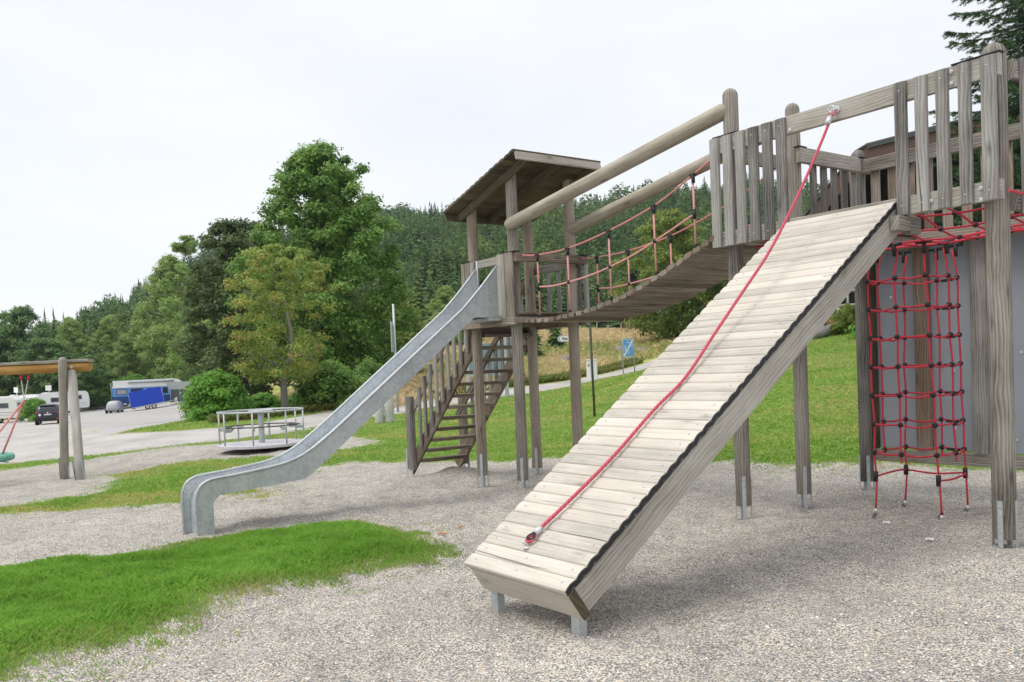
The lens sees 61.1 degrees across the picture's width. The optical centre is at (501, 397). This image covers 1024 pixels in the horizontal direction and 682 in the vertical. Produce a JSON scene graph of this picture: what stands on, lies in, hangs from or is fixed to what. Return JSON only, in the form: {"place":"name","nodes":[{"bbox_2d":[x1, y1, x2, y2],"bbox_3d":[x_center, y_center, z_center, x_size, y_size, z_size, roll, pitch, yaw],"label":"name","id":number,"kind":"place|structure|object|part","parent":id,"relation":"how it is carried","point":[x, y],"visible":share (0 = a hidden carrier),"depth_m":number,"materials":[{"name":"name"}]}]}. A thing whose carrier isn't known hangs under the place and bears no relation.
{"place":"outdoors","nodes":[
{"label":"outdoors","id":0,"kind":"place"},
{"bbox_2d":[0,358,657,463],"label":"road","id":1,"kind":"structure","parent":0,"point":[29,441],"depth_m":27.84,"materials":[{"name":"grey asphalt"}]},
{"bbox_2d":[0,397,27,422],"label":"caravan","id":2,"kind":"object","parent":1,"relation":"on","point":[8,406],"visible":0.77,"depth_m":87.38,"materials":[{"name":"white paint"}]},
{"bbox_2d":[0,387,38,418],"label":"caravan","id":3,"kind":"object","parent":1,"relation":"on","point":[21,397],"visible":0.12,"depth_m":95.18,"materials":[{"name":"white paint"}]},
{"bbox_2d":[35,404,58,424],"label":"parked car","id":4,"kind":"object","parent":1,"relation":"on","point":[47,412],"visible":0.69,"depth_m":70.62,"materials":[{"name":"paint"}]},
{"bbox_2d":[29,385,80,410],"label":"caravan","id":5,"kind":"object","parent":1,"relation":"on","point":[51,398],"visible":0.15,"depth_m":97.31,"materials":[{"name":"white paint"}]},
{"bbox_2d":[0,271,1023,681],"bbox_3d":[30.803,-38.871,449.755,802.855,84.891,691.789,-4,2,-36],"label":"ground","id":6,"kind":"structure","parent":0,"point":[434,491],"depth_m":5.49,"materials":[{"name":"grey gravel"}]},
{"bbox_2d":[0,322,31,395],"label":"alder tree","id":7,"kind":"object","parent":6,"relation":"on","point":[8,380],"visible":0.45,"depth_m":112.78,"materials":[{"name":"green plant"}]},
{"bbox_2d":[0,304,56,395],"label":"alder tree","id":8,"kind":"object","parent":6,"relation":"on","point":[24,316],"visible":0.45,"depth_m":114.61,"materials":[{"name":"green plant"}]},
{"bbox_2d":[14,396,45,421],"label":"shrub","id":9,"kind":"object","parent":6,"relation":"on","point":[29,407],"visible":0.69,"depth_m":85.28,"materials":[{"name":"green plant"}]},
{"bbox_2d":[7,337,84,395],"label":"alder tree","id":10,"kind":"object","parent":6,"relation":"on","point":[45,350],"visible":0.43,"depth_m":110.46,"materials":[{"name":"green plant"}]},
{"bbox_2d":[0,357,93,479],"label":"nest swing","id":11,"kind":"object","parent":6,"relation":"on","point":[65,369],"visible":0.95,"depth_m":17.01,"materials":[{"name":"brown wood"}]},
{"bbox_2d":[51,311,62,350],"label":"spruce tree","id":12,"kind":"object","parent":6,"relation":"on","point":[53,324],"visible":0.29,"depth_m":139.46,"materials":[{"name":"green plant"}]},
{"bbox_2d":[48,316,97,390],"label":"birch tree","id":13,"kind":"object","parent":6,"relation":"on","point":[71,325],"visible":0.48,"depth_m":115.10,"materials":[{"name":"green plant"}]},
{"bbox_2d":[81,312,92,352],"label":"spruce tree","id":14,"kind":"object","parent":6,"relation":"on","point":[84,329],"visible":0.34,"depth_m":149.48,"materials":[{"name":"green plant"}]},
{"bbox_2d":[67,354,114,408],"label":"alder tree","id":15,"kind":"object","parent":6,"relation":"on","point":[97,396],"visible":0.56,"depth_m":107.23,"materials":[{"name":"green plant"}]},
{"bbox_2d":[89,312,102,353],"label":"spruce tree","id":16,"kind":"object","parent":6,"relation":"on","point":[94,328],"visible":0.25,"depth_m":169.38,"materials":[{"name":"green plant"}]},
{"bbox_2d":[99,386,112,403],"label":"shrub","id":17,"kind":"object","parent":6,"relation":"on","point":[106,390],"visible":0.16,"depth_m":111.70,"materials":[{"name":"green plant"}]},
{"bbox_2d":[88,313,132,379],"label":"birch tree","id":18,"kind":"object","parent":6,"relation":"on","point":[108,324],"visible":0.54,"depth_m":118.73,"materials":[{"name":"green plant"}]},
{"bbox_2d":[54,401,186,434],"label":"parking area","id":19,"kind":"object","parent":6,"relation":"on","point":[100,420],"visible":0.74,"depth_m":74.21,"materials":[{"name":"grey asphalt"}]},
{"bbox_2d":[44,391,97,412],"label":"caravan","id":20,"kind":"object","parent":19,"relation":"on","point":[84,400],"visible":0.16,"depth_m":104.05,"materials":[{"name":"white paint"}]},
{"bbox_2d":[105,401,123,413],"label":"car","id":21,"kind":"object","parent":19,"relation":"on","point":[114,406],"visible":0.96,"depth_m":96.08,"materials":[{"name":"metal"}]},
{"bbox_2d":[111,378,181,406],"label":"camper bus","id":22,"kind":"object","parent":19,"relation":"on","point":[120,390],"visible":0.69,"depth_m":105.36,"materials":[{"name":"blue paint"}]},
{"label":"window","id":23,"kind":"part","parent":22,"relation":"part of","materials":[{"name":"grey glass"}]},
{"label":"window","id":24,"kind":"part","parent":22,"relation":"part of","materials":[{"name":"black glass"}]},
{"bbox_2d":[127,386,173,408],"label":"tarpaulin trailer","id":25,"kind":"object","parent":19,"relation":"on","point":[147,398],"visible":0.99,"depth_m":97.10,"materials":[{"name":"blue fabric"}]},
{"bbox_2d":[165,381,189,403],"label":"tent awning","id":26,"kind":"object","parent":19,"relation":"on","point":[175,388],"visible":0.64,"depth_m":99.92,"materials":[{"name":"fabric"}]},
{"bbox_2d":[105,333,145,379],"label":"birch tree","id":27,"kind":"object","parent":6,"relation":"on","point":[121,344],"visible":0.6,"depth_m":116.24,"materials":[{"name":"green plant"}]},
{"bbox_2d":[118,373,149,380],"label":"shrub","id":28,"kind":"object","parent":6,"relation":"on","point":[135,377],"visible":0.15,"depth_m":113.90,"materials":[{"name":"green plant"}]},
{"bbox_2d":[120,308,156,378],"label":"birch tree","id":29,"kind":"object","parent":6,"relation":"on","point":[136,316],"visible":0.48,"depth_m":116.89,"materials":[{"name":"green plant"}]},
{"bbox_2d":[131,253,208,382],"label":"birch tree","id":30,"kind":"object","parent":6,"relation":"on","point":[159,347],"visible":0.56,"depth_m":112.35,"materials":[{"name":"green plant"}]},
{"bbox_2d":[155,235,210,404],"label":"ash tree","id":31,"kind":"object","parent":6,"relation":"on","point":[181,247],"visible":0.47,"depth_m":88.50,"materials":[{"name":"green plant"}]},
{"bbox_2d":[175,256,265,391],"bbox_3d":[-19.088,-4.186,59.803,6.360,11.231,5.738,-2,2,18],"label":"plum tree","id":32,"kind":"object","parent":6,"relation":"on","point":[206,335],"visible":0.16,"depth_m":58.92,"materials":[{"name":"green plant"}]},
{"bbox_2d":[115,410,333,433],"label":"grass verge","id":33,"kind":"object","parent":6,"relation":"on","point":[210,427],"depth_m":30.83,"materials":[{"name":"plant"}]},
{"bbox_2d":[175,367,259,421],"bbox_3d":[-12.386,-0.020,37.339,3.764,2.660,3.339,-2,2,4],"label":"shrub","id":34,"kind":"object","parent":33,"relation":"on","point":[208,392],"visible":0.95,"depth_m":36.88,"materials":[{"name":"green plant"}]},
{"bbox_2d":[211,243,341,406],"bbox_3d":[-9.050,-2.750,36.573,6.035,7.644,4.220,-8,6,-72],"label":"cherry tree","id":35,"kind":"object","parent":33,"relation":"on","point":[293,367],"visible":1,"depth_m":35.94,"materials":[{"name":"green plant"}]},
{"bbox_2d":[280,357,371,409],"bbox_3d":[-7.593,-0.485,39.337,3.935,2.809,4.436,-1,2,31],"label":"shrub","id":36,"kind":"object","parent":33,"relation":"on","point":[331,386],"visible":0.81,"depth_m":38.53,"materials":[{"name":"green plant"}]},
{"bbox_2d":[187,297,267,394],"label":"birch tree","id":37,"kind":"object","parent":6,"relation":"on","point":[213,326],"visible":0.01,"depth_m":78.79,"materials":[{"name":"green plant"}]},
{"bbox_2d":[0,519,462,681],"bbox_3d":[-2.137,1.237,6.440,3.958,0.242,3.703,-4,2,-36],"label":"grass","id":38,"kind":"structure","parent":6,"relation":"on","point":[101,599],"depth_m":6.08,"materials":[{"name":"green plant"}]},
{"bbox_2d":[166,216,296,403],"bbox_3d":[-16.909,-5.187,55.718,8.154,12.909,7.356,-4,2,-36],"label":"plum tree","id":39,"kind":"object","parent":6,"relation":"on","point":[231,241],"visible":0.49,"depth_m":54.72,"materials":[{"name":"green plant"}]},
{"bbox_2d":[216,407,304,449],"bbox_3d":[-5.247,0.757,18.963,1.890,0.989,1.890,-4,2,-36],"label":"merry go round","id":40,"kind":"object","parent":6,"relation":"on","point":[262,443],"visible":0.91,"depth_m":18.78,"materials":[{"name":"metal"}]},
{"bbox_2d":[247,392,280,408],"bbox_3d":[-10.858,0.333,39.633,2.520,1.249,2.236,-3,2,-5],"label":"shrub","id":41,"kind":"object","parent":6,"relation":"on","point":[266,400],"visible":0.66,"depth_m":39.18,"materials":[{"name":"green plant"}]},
{"bbox_2d":[288,391,318,405],"bbox_3d":[-8.801,0.185,39.039,1.848,1.296,2.084,-4,2,-32],"label":"shrub","id":42,"kind":"object","parent":6,"relation":"on","point":[300,398],"visible":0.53,"depth_m":38.53,"materials":[{"name":"green plant"}]},
{"bbox_2d":[221,138,426,386],"bbox_3d":[-9.444,-6.704,47.586,10.133,14.704,9.632,-4,2,-36],"label":"maple tree","id":43,"kind":"object","parent":6,"relation":"on","point":[317,177],"visible":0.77,"depth_m":46.26,"materials":[{"name":"green plant"}]},
{"bbox_2d":[181,261,500,535],"bbox_3d":[-1.567,-0.105,9.270,3.624,2.880,0.470,-4,2,-36],"label":"slide","id":44,"kind":"object","parent":6,"relation":"on","point":[319,445],"visible":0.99,"depth_m":9.17,"materials":[{"name":"metal"}]},
{"bbox_2d":[348,355,383,390],"bbox_3d":[-6.670,-0.753,43.081,2.683,2.800,3.025,-2,2,22],"label":"shrub","id":45,"kind":"object","parent":6,"relation":"on","point":[367,366],"visible":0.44,"depth_m":42.39,"materials":[{"name":"green plant"}]},
{"bbox_2d":[390,304,398,411],"bbox_3d":[-4.050,-1.449,32.964,0.150,4.220,0.700,-2,2,0],"label":"pole","id":46,"kind":"object","parent":6,"relation":"on","point":[393,337],"visible":0.81,"depth_m":32.89,"materials":[{"name":"metal"}]},
{"bbox_2d":[366,300,426,373],"bbox_3d":[-7.033,-3.634,57.812,5.725,6.075,5.582,-2,2,24],"label":"young maple","id":47,"kind":"object","parent":6,"relation":"on","point":[411,335],"visible":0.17,"depth_m":57.45,"materials":[{"name":"green plant"}]},
{"bbox_2d":[4,172,829,386],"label":"forest","id":48,"kind":"object","parent":6,"relation":"on","point":[434,254],"visible":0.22,"depth_m":190.53,"materials":[{"name":"green plant"}]},
{"bbox_2d":[206,357,645,423],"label":"verge weeds","id":49,"kind":"object","parent":6,"relation":"on","point":[554,377],"visible":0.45,"depth_m":44.20,"materials":[{"name":"green plant"}]},
{"bbox_2d":[417,310,435,324],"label":"ash tree","id":50,"kind":"object","parent":6,"relation":"on","point":[422,311],"visible":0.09,"depth_m":90.93,"materials":[{"name":"green plant"}]},
{"bbox_2d":[423,285,456,323],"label":"birch tree","id":51,"kind":"object","parent":6,"relation":"on","point":[444,293],"visible":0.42,"depth_m":99.01,"materials":[{"name":"green plant"}]},
{"bbox_2d":[450,330,485,344],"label":"shrub","id":52,"kind":"object","parent":6,"relation":"on","point":[456,336],"visible":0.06,"depth_m":90.84,"materials":[{"name":"green plant"}]},
{"bbox_2d":[405,281,532,477],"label":"wooden stairs","id":53,"kind":"structure","parent":6,"relation":"on","point":[414,456],"depth_m":11.87,"materials":[{"name":"brown wood"}]},
{"bbox_2d":[273,327,679,407],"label":"meadow grass","id":54,"kind":"structure","parent":6,"relation":"on","point":[605,342],"depth_m":68.79,"materials":[{"name":"beige plant"}]},
{"bbox_2d":[0,440,1023,681],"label":"grass fringe","id":55,"kind":"object","parent":6,"relation":"on","point":[149,661],"depth_m":5.26,"materials":[{"name":"green plant"}]},
{"bbox_2d":[443,149,600,487],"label":"play tower","id":56,"kind":"structure","parent":6,"relation":"on","point":[512,182],"depth_m":10.55,"materials":[{"name":"brown wood"}]},
{"bbox_2d":[524,330,546,356],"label":"spruce tree","id":57,"kind":"object","parent":6,"relation":"on","point":[539,351],"visible":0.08,"depth_m":65.58,"materials":[{"name":"green plant"}]},
{"bbox_2d":[544,291,565,348],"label":"spruce tree","id":58,"kind":"object","parent":6,"relation":"on","point":[554,336],"visible":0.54,"depth_m":79.50,"materials":[{"name":"green plant"}]},
{"bbox_2d":[557,335,568,341],"bbox_3d":[3.301,-2.040,43.987,0.890,2.922,0.104,-2,2,0],"label":"arrow sign","id":59,"kind":"object","parent":6,"relation":"on","point":[564,338],"visible":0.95,"depth_m":43.91,"materials":[{"name":"white paint"}]},
{"bbox_2d":[560,355,568,359],"bbox_3d":[4.626,-2.543,61.977,1.081,1.070,0.952,-3,2,-8],"label":"boulder","id":60,"kind":"object","parent":6,"relation":"on","point":[566,357],"visible":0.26,"depth_m":61.69,"materials":[{"name":"stone"}]},
{"bbox_2d":[622,338,634,373],"bbox_3d":[7.605,-2.458,51.958,0.948,2.274,0.068,-4,2,-31],"label":"play street sign","id":61,"kind":"object","parent":6,"relation":"on","point":[628,347],"visible":0.96,"depth_m":51.91,"materials":[{"name":"metal"}]},
{"bbox_2d":[622,318,640,328],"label":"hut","id":62,"kind":"object","parent":6,"relation":"on","point":[626,319],"visible":0.02,"depth_m":107.52,"materials":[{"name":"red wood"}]},
{"bbox_2d":[604,204,725,340],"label":"sallow tree","id":63,"kind":"object","parent":6,"relation":"on","point":[672,325],"visible":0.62,"depth_m":76.61,"materials":[{"name":"green plant"}]},
{"bbox_2d":[465,202,898,635],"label":"climbing ramp","id":64,"kind":"structure","parent":6,"relation":"on","point":[586,545],"depth_m":5.42,"materials":[{"name":"brown wood"}]},
{"bbox_2d":[685,278,728,310],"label":"sallow tree","id":65,"kind":"object","parent":6,"relation":"on","point":[703,303],"visible":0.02,"depth_m":75.57,"materials":[{"name":"green plant"}]},
{"bbox_2d":[827,301,855,335],"bbox_3d":[9.053,-2.025,22.798,0.954,1.038,1.075,-1,2,33],"label":"shrub","id":66,"kind":"object","parent":6,"relation":"on","point":[844,316],"visible":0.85,"depth_m":22.60,"materials":[{"name":"green plant"}]},
{"bbox_2d":[843,321,855,338],"bbox_3d":[9.862,-2.370,20.307,3.193,2.623,2.832,-2,2,4],"label":"shrub","id":67,"kind":"object","parent":6,"relation":"on","point":[853,333],"depth_m":21.06,"materials":[{"name":"green plant"}]},
{"bbox_2d":[709,42,1023,548],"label":"climbing platform","id":68,"kind":"structure","parent":6,"relation":"on","point":[991,68],"depth_m":6.53,"materials":[{"name":"brown wood"}]},
{"bbox_2d":[504,104,724,229],"bbox_3d":[1.029,-2.271,8.855,0.148,0.673,3.107,-4,2,-39],"label":"log rail","id":69,"kind":"object","parent":68,"relation":"attached to","point":[702,122],"visible":0.94,"depth_m":8.57,"materials":[{"name":"brown wood"}]},
{"bbox_2d":[522,160,775,322],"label":"rope bridge","id":70,"kind":"structure","parent":68,"relation":"attached to","point":[703,267],"depth_m":8.72,"materials":[{"name":"brown wood"}]},
{"bbox_2d":[567,117,782,234],"bbox_3d":[1.766,-2.318,9.396,0.148,0.678,3.114,-4,2,-38],"label":"log rail","id":71,"kind":"object","parent":68,"relation":"attached to","point":[650,190],"visible":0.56,"depth_m":9.61,"materials":[{"name":"brown wood"}]},
{"bbox_2d":[521,105,839,548],"bbox_3d":[1.360,-0.688,5.827,3.154,2.963,0.095,-4,2,-35],"label":"climbing rope","id":72,"kind":"object","parent":68,"relation":"attached to","point":[538,530],"visible":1,"depth_m":5.75,"materials":[{"name":"fabric"}]},
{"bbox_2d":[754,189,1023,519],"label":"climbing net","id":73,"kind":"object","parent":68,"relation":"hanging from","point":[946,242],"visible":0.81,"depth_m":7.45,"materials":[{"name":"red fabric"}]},
{"bbox_2d":[869,232,1023,469],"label":"climbing wall","id":74,"kind":"structure","parent":68,"relation":"attached to","point":[970,259],"depth_m":8.32,"materials":[{"name":"grey wood"}]},
{"bbox_2d":[803,110,1021,318],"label":"timber house","id":75,"kind":"structure","parent":6,"relation":"on","point":[878,147],"depth_m":25.26,"materials":[{"name":"wood"}]},
{"bbox_2d":[0,333,1023,518],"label":"lawn","id":76,"kind":"structure","parent":0,"point":[830,465],"depth_m":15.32,"materials":[{"name":"plant"}]},
{"bbox_2d":[375,396,394,422],"bbox_3d":[-3.580,0.442,26.506,0.592,1.050,0.299,-3,2,-7],"label":"concrete pipe","id":77,"kind":"object","parent":76,"relation":"on","point":[386,409],"visible":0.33,"depth_m":26.39,"materials":[{"name":"grey concrete"}]},
{"bbox_2d":[294,369,644,430],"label":"lawn grass","id":78,"kind":"structure","parent":76,"relation":"on","point":[625,378],"depth_m":29.69,"materials":[{"name":"green plant"}]},
{"bbox_2d":[464,333,511,398],"bbox_3d":[-0.433,-1.649,40.447,2.520,3.400,0.095,-3,2,-3],"label":"notice board","id":79,"kind":"object","parent":76,"relation":"on","point":[492,367],"visible":0.23,"depth_m":40.41,"materials":[{"name":"metal"}]},
{"bbox_2d":[582,281,595,416],"bbox_3d":[1.940,-1.057,19.578,0.269,3.197,0.056,-2,2,0],"label":"curved pole","id":80,"kind":"object","parent":76,"relation":"on","point":[592,370],"visible":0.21,"depth_m":19.57,"materials":[{"name":"grey metal"}]},
{"bbox_2d":[585,359,597,379],"bbox_3d":[4.846,-1.472,46.484,0.600,1.190,0.380,-2,2,14],"label":"utility cabinet","id":81,"kind":"object","parent":76,"relation":"on","point":[588,365],"visible":0.68,"depth_m":46.34,"materials":[{"name":"white paint"}]},
{"bbox_2d":[813,325,829,338],"bbox_3d":[8.386,-1.737,23.169,0.589,0.635,0.915,-4,2,-36],"label":"rock","id":82,"kind":"object","parent":76,"relation":"on","point":[823,331],"visible":0.21,"depth_m":22.80,"materials":[{"name":"stone"}]},
{"bbox_2d":[825,323,841,334],"bbox_3d":[8.969,-1.805,23.290,0.711,0.432,0.643,-2,2,0],"label":"rock","id":83,"kind":"object","parent":76,"relation":"on","point":[828,325],"visible":0.16,"depth_m":23.26,"materials":[{"name":"stone"}]},
{"bbox_2d":[830,289,854,317],"bbox_3d":[9.188,-2.396,23.946,1.836,1.195,0.118,-2,2,0],"label":"terrace railing","id":84,"kind":"object","parent":76,"relation":"on","point":[851,304],"visible":0.02,"depth_m":23.90,"materials":[{"name":"silver metal"}]},
{"bbox_2d":[916,0,1023,226],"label":"spruce","id":85,"kind":"object","parent":76,"relation":"on","point":[1007,40],"visible":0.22,"depth_m":17.45,"materials":[{"name":"green plant"}]},
{"bbox_2d":[0,0,1023,330],"label":"sky","id":86,"kind":"structure","parent":0,"point":[128,128],"materials":[{"name":"white"}]}
]}

